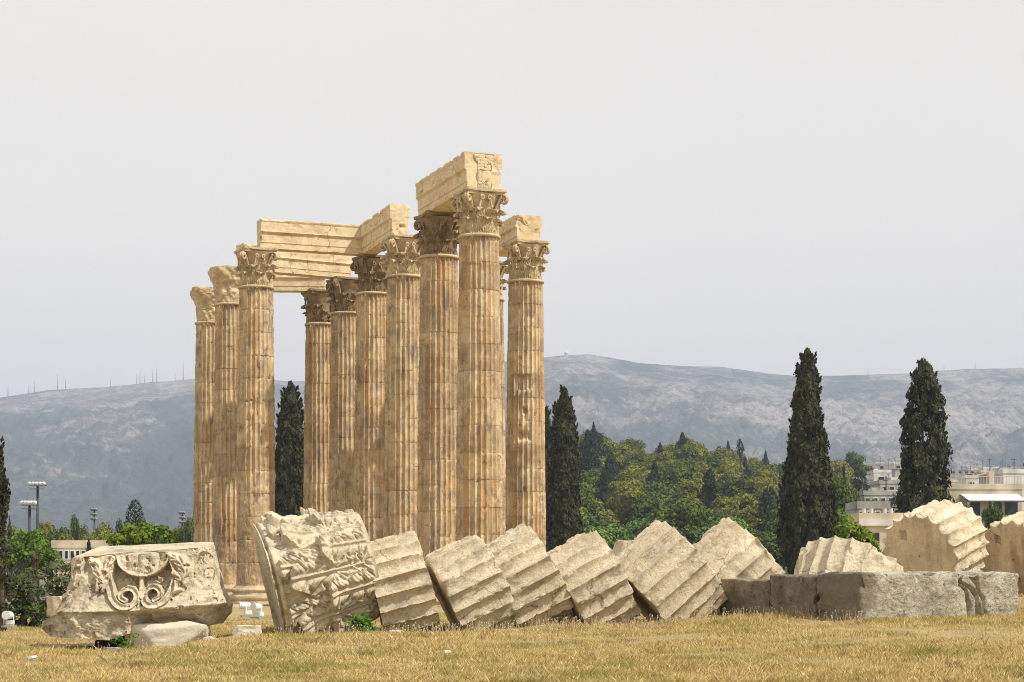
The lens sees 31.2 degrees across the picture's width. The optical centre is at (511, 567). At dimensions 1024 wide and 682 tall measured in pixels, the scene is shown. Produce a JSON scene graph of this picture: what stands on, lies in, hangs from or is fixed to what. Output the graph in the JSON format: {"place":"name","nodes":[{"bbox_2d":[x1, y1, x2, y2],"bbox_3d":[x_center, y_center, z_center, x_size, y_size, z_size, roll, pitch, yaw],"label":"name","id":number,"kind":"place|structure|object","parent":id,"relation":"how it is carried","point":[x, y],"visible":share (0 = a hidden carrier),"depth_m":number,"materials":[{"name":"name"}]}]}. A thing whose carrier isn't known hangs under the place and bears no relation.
{"place":"outdoors","nodes":[
{"label":"outdoors","id":0,"kind":"place"},
{"bbox_2d":[0,354,1023,570],"bbox_3d":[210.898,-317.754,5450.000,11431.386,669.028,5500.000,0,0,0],"label":"mountain","id":1,"kind":"structure","parent":0,"point":[111,453],"depth_m":4464.90,"materials":[{"name":"stone"}]},
{"bbox_2d":[0,477,1023,681],"bbox_3d":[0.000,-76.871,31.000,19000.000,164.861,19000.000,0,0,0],"label":"ground","id":2,"kind":"structure","parent":0,"point":[266,610],"depth_m":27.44,"materials":[{"name":"beige plant"}]},
{"bbox_2d":[0,436,10,550],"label":"cypress tree","id":3,"kind":"object","parent":2,"relation":"on","point":[5,493],"visible":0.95,"depth_m":84.89,"materials":[{"name":"green plant"}]},
{"bbox_2d":[0,530,18,631],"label":"conifer tree","id":4,"kind":"object","parent":2,"relation":"on","point":[6,592],"visible":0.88,"depth_m":41.92,"materials":[{"name":"green plant"}]},
{"bbox_2d":[5,566,49,626],"bbox_3d":[-11.785,0.721,44.423,1.480,1.570,1.094,0,0,0],"label":"shrub","id":5,"kind":"object","parent":2,"relation":"on","point":[24,611],"visible":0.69,"depth_m":44.25,"materials":[{"name":"green plant"}]},
{"bbox_2d":[19,501,37,600],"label":"floodlight mast","id":6,"kind":"object","parent":2,"relation":"on","point":[29,504],"visible":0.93,"depth_m":189.83,"materials":[{"name":"metal"}]},
{"bbox_2d":[4,528,64,620],"bbox_3d":[-13.529,0.322,52.082,1.837,2.895,1.351,0,0,32],"label":"leafy tree","id":7,"kind":"object","parent":2,"relation":"on","point":[39,541],"visible":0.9,"depth_m":51.98,"materials":[{"name":"green plant"}]},
{"bbox_2d":[27,482,46,600],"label":"floodlight mast","id":8,"kind":"object","parent":2,"relation":"on","point":[37,484],"visible":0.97,"depth_m":214.85,"materials":[{"name":"metal"}]},
{"bbox_2d":[29,560,70,619],"bbox_3d":[-11.430,0.649,45.953,1.556,1.718,0.978,0,0,15],"label":"shrub","id":9,"kind":"object","parent":2,"relation":"on","point":[56,590],"visible":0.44,"depth_m":45.78,"materials":[{"name":"green plant"}]},
{"bbox_2d":[46,596,61,616],"bbox_3d":[-10.915,0.920,43.998,0.444,0.498,0.438,0,0,0],"label":"carved fragment","id":10,"kind":"object","parent":2,"relation":"on","point":[53,602],"visible":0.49,"depth_m":43.80,"materials":[{"name":"stone"}]},
{"bbox_2d":[45,524,71,571],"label":"pine tree","id":11,"kind":"object","parent":2,"relation":"on","point":[54,535],"visible":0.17,"depth_m":284.07,"materials":[{"name":"green plant"}]},
{"bbox_2d":[51,540,134,591],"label":"building","id":12,"kind":"structure","parent":2,"relation":"on","point":[66,548],"depth_m":169.90,"materials":[{"name":"beige concrete"}]},
{"bbox_2d":[91,522,113,539],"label":"pine tree","id":13,"kind":"object","parent":2,"relation":"on","point":[100,532],"visible":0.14,"depth_m":299.31,"materials":[{"name":"green plant"}]},
{"bbox_2d":[123,499,146,544],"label":"conifer tree","id":14,"kind":"object","parent":2,"relation":"on","point":[134,514],"visible":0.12,"depth_m":124.77,"materials":[{"name":"green plant"}]},
{"bbox_2d":[106,520,182,545],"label":"leafy tree","id":15,"kind":"object","parent":2,"relation":"on","point":[135,533],"visible":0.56,"depth_m":89.71,"materials":[{"name":"green plant"}]},
{"bbox_2d":[124,620,211,649],"bbox_3d":[-5.987,1.242,32.000,1.458,0.625,0.799,-3,0,0],"label":"marble slab","id":16,"kind":"object","parent":2,"relation":"on","point":[167,633],"depth_m":31.63,"materials":[{"name":"beige stone"}]},
{"bbox_2d":[41,542,232,639],"bbox_3d":[-6.634,0.389,32.555,3.404,1.724,2.188,0,0,0],"label":"carved block","id":17,"kind":"object","parent":16,"relation":"on","point":[112,592],"depth_m":31.93,"materials":[{"name":"stone"}]},
{"bbox_2d":[177,517,193,542],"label":"pine tree","id":18,"kind":"object","parent":2,"relation":"on","point":[186,533],"visible":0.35,"depth_m":288.90,"materials":[{"name":"green plant"}]},
{"bbox_2d":[232,625,261,635],"bbox_3d":[-4.458,1.089,30.898,0.499,0.251,0.358,0,0,0],"label":"marble fragment","id":19,"kind":"object","parent":2,"relation":"on","point":[239,630],"visible":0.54,"depth_m":30.73,"materials":[{"name":"beige stone"}]},
{"bbox_2d":[232,604,268,608],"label":"stone step","id":20,"kind":"object","parent":2,"relation":"on","point":[235,606],"visible":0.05,"depth_m":86.69,"materials":[{"name":"stone"}]},
{"bbox_2d":[190,286,215,541],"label":"column","id":21,"kind":"structure","parent":20,"relation":"on","point":[203,299],"depth_m":100.74,"materials":[{"name":"stone"}]},
{"bbox_2d":[273,274,325,292],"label":"architrave beam","id":22,"kind":"structure","parent":21,"relation":"on","point":[288,284],"depth_m":101.57,"materials":[{"name":"stone"}]},
{"bbox_2d":[208,265,239,594],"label":"column","id":23,"kind":"structure","parent":20,"relation":"on","point":[224,280],"depth_m":93.63,"materials":[{"name":"stone"}]},
{"bbox_2d":[229,246,278,603],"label":"column","id":24,"kind":"structure","parent":20,"relation":"on","point":[255,466],"depth_m":87.85,"materials":[{"name":"stone"}]},
{"bbox_2d":[257,218,361,255],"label":"architrave beam","id":25,"kind":"structure","parent":24,"relation":"on","point":[311,237],"depth_m":88.81,"materials":[{"name":"stone"}]},
{"bbox_2d":[275,380,304,516],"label":"cypress tree","id":26,"kind":"object","parent":2,"relation":"on","point":[289,464],"visible":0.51,"depth_m":178.90,"materials":[{"name":"green plant"}]},
{"bbox_2d":[252,507,379,633],"bbox_3d":[-3.424,0.131,32.598,1.820,2.537,2.554,-14,11,-12],"label":"fallen capital","id":27,"kind":"object","parent":2,"relation":"on","point":[316,567],"visible":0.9,"depth_m":31.73,"materials":[{"name":"stone"}]},
{"bbox_2d":[346,609,377,632],"bbox_3d":[-2.589,1.007,31.608,0.538,0.605,0.471,0,0,-13],"label":"weed","id":28,"kind":"object","parent":2,"relation":"on","point":[363,620],"visible":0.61,"depth_m":31.56,"materials":[{"name":"green plant"}]},
{"bbox_2d":[370,530,439,632],"bbox_3d":[-1.999,0.341,32.803,1.000,1.871,1.895,-15,6,-7],"label":"fallen drum","id":29,"kind":"object","parent":2,"relation":"on","point":[404,590],"visible":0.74,"depth_m":32.05,"materials":[{"name":"stone"}]},
{"bbox_2d":[424,535,517,629],"bbox_3d":[-0.719,0.417,33.000,1.080,1.901,1.901,-26,13,-8],"label":"fallen drum","id":30,"kind":"object","parent":2,"relation":"on","point":[470,583],"visible":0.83,"depth_m":32.26,"materials":[{"name":"stone"}]},
{"bbox_2d":[486,523,573,626],"bbox_3d":[0.203,0.245,33.300,1.080,1.912,1.913,-28,6,-8],"label":"fallen drum","id":31,"kind":"object","parent":2,"relation":"on","point":[526,565],"visible":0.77,"depth_m":32.56,"materials":[{"name":"stone"}]},
{"bbox_2d":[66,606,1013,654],"bbox_3d":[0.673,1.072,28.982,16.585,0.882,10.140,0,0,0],"label":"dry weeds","id":32,"kind":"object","parent":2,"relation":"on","point":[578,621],"visible":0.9,"depth_m":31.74,"materials":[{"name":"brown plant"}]},
{"bbox_2d":[545,404,553,552],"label":"cypress tree","id":33,"kind":"object","parent":2,"relation":"on","point":[548,433],"visible":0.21,"depth_m":214.42,"materials":[{"name":"green plant"}]},
{"bbox_2d":[546,384,584,551],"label":"cypress tree","id":34,"kind":"object","parent":2,"relation":"on","point":[564,523],"visible":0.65,"depth_m":188.93,"materials":[{"name":"green plant"}]},
{"bbox_2d":[579,479,596,505],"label":"pine tree","id":35,"kind":"object","parent":2,"relation":"on","point":[583,489],"visible":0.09,"depth_m":346.06,"materials":[{"name":"green plant"}]},
{"bbox_2d":[578,429,602,480],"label":"conifer tree","id":36,"kind":"object","parent":2,"relation":"on","point":[586,445],"visible":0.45,"depth_m":438.72,"materials":[{"name":"green plant"}]},
{"bbox_2d":[547,530,641,623],"bbox_3d":[1.419,0.334,33.599,1.080,1.886,1.914,-29,10,-8],"label":"fallen drum","id":37,"kind":"object","parent":2,"relation":"on","point":[593,575],"visible":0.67,"depth_m":32.84,"materials":[{"name":"stone"}]},
{"bbox_2d":[580,490,610,527],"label":"pine tree","id":38,"kind":"object","parent":2,"relation":"on","point":[587,502],"visible":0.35,"depth_m":331.34,"materials":[{"name":"green plant"}]},
{"bbox_2d":[583,525,615,545],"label":"leafy tree","id":39,"kind":"object","parent":2,"relation":"on","point":[608,538],"visible":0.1,"depth_m":267.52,"materials":[{"name":"green plant"}]},
{"bbox_2d":[595,461,614,510],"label":"conifer tree","id":40,"kind":"object","parent":2,"relation":"on","point":[607,476],"visible":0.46,"depth_m":408.55,"materials":[{"name":"green plant"}]},
{"bbox_2d":[593,509,622,528],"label":"pine tree","id":41,"kind":"object","parent":2,"relation":"on","point":[608,515],"visible":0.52,"depth_m":331.42,"materials":[{"name":"green plant"}]},
{"bbox_2d":[600,451,621,501],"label":"conifer tree","id":42,"kind":"object","parent":2,"relation":"on","point":[610,459],"visible":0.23,"depth_m":426.26,"materials":[{"name":"green plant"}]},
{"bbox_2d":[593,523,633,549],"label":"leafy tree","id":43,"kind":"object","parent":2,"relation":"on","point":[621,533],"visible":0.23,"depth_m":276.86,"materials":[{"name":"green plant"}]},
{"bbox_2d":[605,468,639,500],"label":"pine tree","id":44,"kind":"object","parent":2,"relation":"on","point":[625,474],"visible":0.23,"depth_m":402.83,"materials":[{"name":"green plant"}]},
{"bbox_2d":[613,540,633,555],"bbox_3d":[2.386,-0.184,38.198,0.652,0.791,0.533,0,0,0],"label":"broken drum piece","id":45,"kind":"object","parent":2,"relation":"on","point":[619,546],"visible":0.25,"depth_m":37.99,"materials":[{"name":"stone"}]},
{"bbox_2d":[605,479,643,517],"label":"pine tree","id":46,"kind":"object","parent":2,"relation":"on","point":[612,502],"visible":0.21,"depth_m":360.28,"materials":[{"name":"green plant"}]},
{"bbox_2d":[611,485,650,526],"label":"pine tree","id":47,"kind":"object","parent":2,"relation":"on","point":[629,496],"visible":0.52,"depth_m":351.10,"materials":[{"name":"green plant"}]},
{"bbox_2d":[623,518,646,538],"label":"leafy tree","id":48,"kind":"object","parent":2,"relation":"on","point":[632,527],"visible":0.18,"depth_m":313.88,"materials":[{"name":"green plant"}]},
{"bbox_2d":[627,451,647,467],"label":"pine tree","id":49,"kind":"object","parent":2,"relation":"on","point":[640,457],"visible":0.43,"depth_m":482.98,"materials":[{"name":"green plant"}]},
{"bbox_2d":[623,478,681,524],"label":"pine tree","id":50,"kind":"object","parent":2,"relation":"on","point":[660,487],"visible":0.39,"depth_m":351.20,"materials":[{"name":"green plant"}]},
{"bbox_2d":[628,490,683,532],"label":"pine tree","id":51,"kind":"object","parent":2,"relation":"on","point":[642,505],"visible":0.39,"depth_m":331.07,"materials":[{"name":"green plant"}]},
{"bbox_2d":[642,451,676,469],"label":"pine tree","id":52,"kind":"object","parent":2,"relation":"on","point":[663,456],"visible":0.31,"depth_m":475.69,"materials":[{"name":"green plant"}]},
{"bbox_2d":[645,465,686,498],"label":"pine tree","id":53,"kind":"object","parent":2,"relation":"on","point":[672,473],"visible":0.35,"depth_m":391.33,"materials":[{"name":"green plant"}]},
{"bbox_2d":[616,520,727,621],"bbox_3d":[2.852,0.251,33.900,1.280,2.001,2.000,-41,9,-7],"label":"fallen drum","id":54,"kind":"object","parent":2,"relation":"on","point":[667,569],"visible":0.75,"depth_m":33.12,"materials":[{"name":"stone"}]},
{"bbox_2d":[645,498,707,544],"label":"pine tree","id":55,"kind":"object","parent":2,"relation":"on","point":[678,515],"visible":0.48,"depth_m":274.89,"materials":[{"name":"green plant"}]},
{"bbox_2d":[666,465,701,485],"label":"pine tree","id":56,"kind":"object","parent":2,"relation":"on","point":[688,473],"visible":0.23,"depth_m":404.69,"materials":[{"name":"green plant"}]},
{"bbox_2d":[671,444,699,466],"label":"tree","id":57,"kind":"object","parent":2,"relation":"on","point":[686,453],"visible":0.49,"depth_m":484.77,"materials":[{"name":"green plant"}]},
{"bbox_2d":[676,475,704,503],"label":"pine tree","id":58,"kind":"object","parent":2,"relation":"on","point":[693,489],"visible":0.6,"depth_m":394.20,"materials":[{"name":"green plant"}]},
{"bbox_2d":[684,501,713,538],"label":"pine tree","id":59,"kind":"object","parent":2,"relation":"on","point":[704,520],"visible":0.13,"depth_m":285.01,"materials":[{"name":"green plant"}]},
{"bbox_2d":[688,461,719,495],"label":"pine tree","id":60,"kind":"object","parent":2,"relation":"on","point":[701,468],"visible":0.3,"depth_m":415.69,"materials":[{"name":"green plant"}]},
{"bbox_2d":[694,451,726,472],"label":"pine tree","id":61,"kind":"object","parent":2,"relation":"on","point":[714,460],"visible":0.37,"depth_m":455.38,"materials":[{"name":"green plant"}]},
{"bbox_2d":[696,468,725,508],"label":"conifer tree","id":62,"kind":"object","parent":2,"relation":"on","point":[710,489],"visible":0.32,"depth_m":380.77,"materials":[{"name":"green plant"}]},
{"bbox_2d":[710,496,740,519],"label":"pine tree","id":63,"kind":"object","parent":2,"relation":"on","point":[727,504],"visible":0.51,"depth_m":363.14,"materials":[{"name":"green plant"}]},
{"bbox_2d":[715,462,747,491],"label":"pine tree","id":64,"kind":"object","parent":2,"relation":"on","point":[732,468],"visible":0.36,"depth_m":443.15,"materials":[{"name":"green plant"}]},
{"bbox_2d":[716,472,756,498],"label":"pine tree","id":65,"kind":"object","parent":2,"relation":"on","point":[734,486],"visible":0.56,"depth_m":399.08,"materials":[{"name":"green plant"}]},
{"bbox_2d":[692,517,784,615],"bbox_3d":[4.259,0.185,35.399,1.320,2.001,1.999,-41,15,-8],"label":"fallen drum","id":66,"kind":"object","parent":2,"relation":"on","point":[728,547],"visible":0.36,"depth_m":34.64,"materials":[{"name":"stone"}]},
{"bbox_2d":[720,578,771,615],"bbox_3d":[4.618,0.713,33.778,0.992,1.041,1.408,0,0,-34],"label":"stone block","id":67,"kind":"object","parent":2,"relation":"on","point":[746,593],"depth_m":33.45,"materials":[{"name":"stone"}]},
{"bbox_2d":[733,493,767,518],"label":"pine tree","id":68,"kind":"object","parent":2,"relation":"on","point":[745,500],"visible":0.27,"depth_m":367.10,"materials":[{"name":"green plant"}]},
{"bbox_2d":[737,506,765,533],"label":"pine tree","id":69,"kind":"object","parent":2,"relation":"on","point":[747,516],"visible":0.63,"depth_m":340.56,"materials":[{"name":"green plant"}]},
{"bbox_2d":[751,486,779,532],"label":"conifer tree","id":70,"kind":"object","parent":2,"relation":"on","point":[770,499],"visible":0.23,"depth_m":340.15,"materials":[{"name":"green plant"}]},
{"bbox_2d":[752,482,781,505],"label":"pine tree","id":71,"kind":"object","parent":2,"relation":"on","point":[775,487],"visible":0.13,"depth_m":396.11,"materials":[{"name":"green plant"}]},
{"bbox_2d":[753,469,781,486],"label":"pine tree","id":72,"kind":"object","parent":2,"relation":"on","point":[766,473],"visible":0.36,"depth_m":453.89,"materials":[{"name":"green plant"}]},
{"bbox_2d":[753,530,784,563],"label":"pine tree","id":73,"kind":"object","parent":2,"relation":"on","point":[769,543],"visible":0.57,"depth_m":261.81,"materials":[{"name":"green plant"}]},
{"bbox_2d":[770,574,819,617],"bbox_3d":[5.345,0.656,32.685,0.987,1.093,1.219,0,0,-33],"label":"stone block","id":74,"kind":"object","parent":2,"relation":"on","point":[791,592],"depth_m":32.37,"materials":[{"name":"stone"}]},
{"bbox_2d":[773,347,840,574],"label":"cypress tree","id":75,"kind":"object","parent":2,"relation":"on","point":[807,509],"visible":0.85,"depth_m":168.63,"materials":[{"name":"green plant"}]},
{"bbox_2d":[828,460,854,475],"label":"pine tree","id":76,"kind":"object","parent":2,"relation":"on","point":[836,467],"visible":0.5,"depth_m":530.70,"materials":[{"name":"green plant"}]},
{"bbox_2d":[830,475,856,513],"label":"pine tree","id":77,"kind":"object","parent":2,"relation":"on","point":[843,496],"visible":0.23,"depth_m":238.22,"materials":[{"name":"green plant"}]},
{"bbox_2d":[794,535,903,573],"bbox_3d":[6.483,0.429,35.591,2.178,1.150,2.169,3,-30,35],"label":"fallen drum","id":78,"kind":"object","parent":2,"relation":"on","point":[835,553],"visible":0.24,"depth_m":34.92,"materials":[{"name":"stone"}]},
{"bbox_2d":[831,513,881,551],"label":"leafy bush","id":79,"kind":"object","parent":2,"relation":"on","point":[859,533],"visible":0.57,"depth_m":69.66,"materials":[{"name":"green plant"}]},
{"bbox_2d":[843,451,870,475],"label":"pine tree","id":80,"kind":"object","parent":2,"relation":"on","point":[854,461],"visible":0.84,"depth_m":568.41,"materials":[{"name":"green plant"}]},
{"bbox_2d":[850,468,868,490],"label":"conifer tree","id":81,"kind":"object","parent":2,"relation":"on","point":[859,482],"visible":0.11,"depth_m":425.31,"materials":[{"name":"green plant"}]},
{"bbox_2d":[845,501,889,514],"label":"terrace house","id":82,"kind":"structure","parent":2,"relation":"on","point":[859,506],"depth_m":174.90,"materials":[{"name":"concrete"}]},
{"bbox_2d":[847,509,902,552],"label":"terrace house","id":83,"kind":"structure","parent":2,"relation":"on","point":[877,523],"depth_m":149.90,"materials":[{"name":"beige concrete"}]},
{"bbox_2d":[857,476,902,512],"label":"apartment building","id":84,"kind":"structure","parent":2,"relation":"on","point":[879,494],"depth_m":290.00,"materials":[{"name":"white concrete"}]},
{"bbox_2d":[867,460,895,480],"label":"house","id":85,"kind":"structure","parent":2,"relation":"on","point":[876,474],"depth_m":497.67,"materials":[{"name":"white concrete"}]},
{"bbox_2d":[869,480,901,490],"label":"apartment building","id":86,"kind":"structure","parent":2,"relation":"on","point":[892,484],"depth_m":330.00,"materials":[{"name":"white concrete"}]},
{"bbox_2d":[817,571,1018,620],"bbox_3d":[7.221,0.616,32.558,3.975,1.118,1.158,0,0,-34],"label":"stone block","id":87,"kind":"object","parent":2,"relation":"on","point":[894,594],"depth_m":31.81,"materials":[{"name":"grey stone"}]},
{"bbox_2d":[888,357,962,513],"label":"cypress tree","id":88,"kind":"object","parent":2,"relation":"on","point":[923,462],"visible":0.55,"depth_m":183.93,"materials":[{"name":"green plant"}]},
{"bbox_2d":[882,499,988,571],"bbox_3d":[8.907,-0.413,38.613,1.862,1.880,1.400,5,19,43],"label":"fallen drum","id":89,"kind":"object","parent":2,"relation":"on","point":[938,536],"visible":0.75,"depth_m":38.09,"materials":[{"name":"stone"}]},
{"bbox_2d":[946,471,1023,571],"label":"terrace house","id":90,"kind":"structure","parent":2,"relation":"on","point":[1008,498],"depth_m":229.94,"materials":[{"name":"concrete"}]},
{"bbox_2d":[981,503,1004,530],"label":"pine tree","id":91,"kind":"object","parent":2,"relation":"on","point":[989,516],"visible":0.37,"depth_m":209.35,"materials":[{"name":"green plant"}]},
{"bbox_2d":[980,511,1023,594],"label":"fallen drum","id":92,"kind":"object","parent":2,"relation":"on","point":[1004,536],"visible":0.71,"depth_m":40.09,"materials":[{"name":"stone"}]},
{"bbox_2d":[986,459,1023,510],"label":"house","id":93,"kind":"structure","parent":2,"relation":"on","point":[1009,472],"depth_m":300.00,"materials":[{"name":"white concrete"}]},
{"bbox_2d":[0,0,1023,396],"label":"sky","id":94,"kind":"structure","parent":0,"point":[749,185],"materials":[{"name":"white"}]},
{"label":"stone step","id":95,"kind":"object","parent":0,"visible":0},
{"bbox_2d":[301,288,331,512],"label":"column","id":96,"kind":"structure","parent":95,"relation":"on","point":[317,308],"depth_m":101.23,"materials":[{"name":"stone"}]},
{"bbox_2d":[326,276,357,511],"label":"column","id":97,"kind":"structure","parent":95,"relation":"on","point":[342,302],"depth_m":96.88,"materials":[{"name":"stone"}]},
{"bbox_2d":[236,243,351,278],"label":"architrave beam","id":98,"kind":"structure","parent":97,"relation":"on","point":[323,266],"depth_m":96.18,"materials":[{"name":"stone"}]},
{"bbox_2d":[350,253,386,541],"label":"column","id":99,"kind":"structure","parent":95,"relation":"on","point":[370,270],"depth_m":89.94,"materials":[{"name":"stone"}]},
{"bbox_2d":[379,233,420,536],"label":"column","id":100,"kind":"structure","parent":95,"relation":"on","point":[402,277],"depth_m":84.56,"materials":[{"name":"stone"}]},
{"bbox_2d":[360,204,409,254],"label":"architrave beam","id":101,"kind":"structure","parent":100,"relation":"on","point":[378,227],"depth_m":85.93,"materials":[{"name":"stone"}]},
{"bbox_2d":[413,210,459,606],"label":"column","id":102,"kind":"structure","parent":95,"relation":"on","point":[438,234],"depth_m":79.22,"materials":[{"name":"stone"}]},
{"bbox_2d":[451,186,508,543],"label":"column","id":103,"kind":"structure","parent":95,"relation":"on","point":[479,494],"depth_m":74.27,"materials":[{"name":"stone"}]},
{"bbox_2d":[415,151,501,215],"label":"architrave beam","id":104,"kind":"structure","parent":103,"relation":"on","point":[437,189],"depth_m":75.30,"materials":[{"name":"stone"}]},
{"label":"stone step","id":105,"kind":"object","parent":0,"visible":0},
{"bbox_2d":[499,261,508,534],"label":"column","id":106,"kind":"structure","parent":105,"relation":"on","point":[502,282],"depth_m":92.15,"materials":[{"name":"stone"}]},
{"bbox_2d":[502,238,550,549],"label":"column","id":107,"kind":"structure","parent":105,"relation":"on","point":[525,466],"depth_m":86.05,"materials":[{"name":"stone"}]},
{"bbox_2d":[499,215,541,256],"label":"architrave beam","id":108,"kind":"structure","parent":107,"relation":"on","point":[527,227],"depth_m":86.44,"materials":[{"name":"stone"}]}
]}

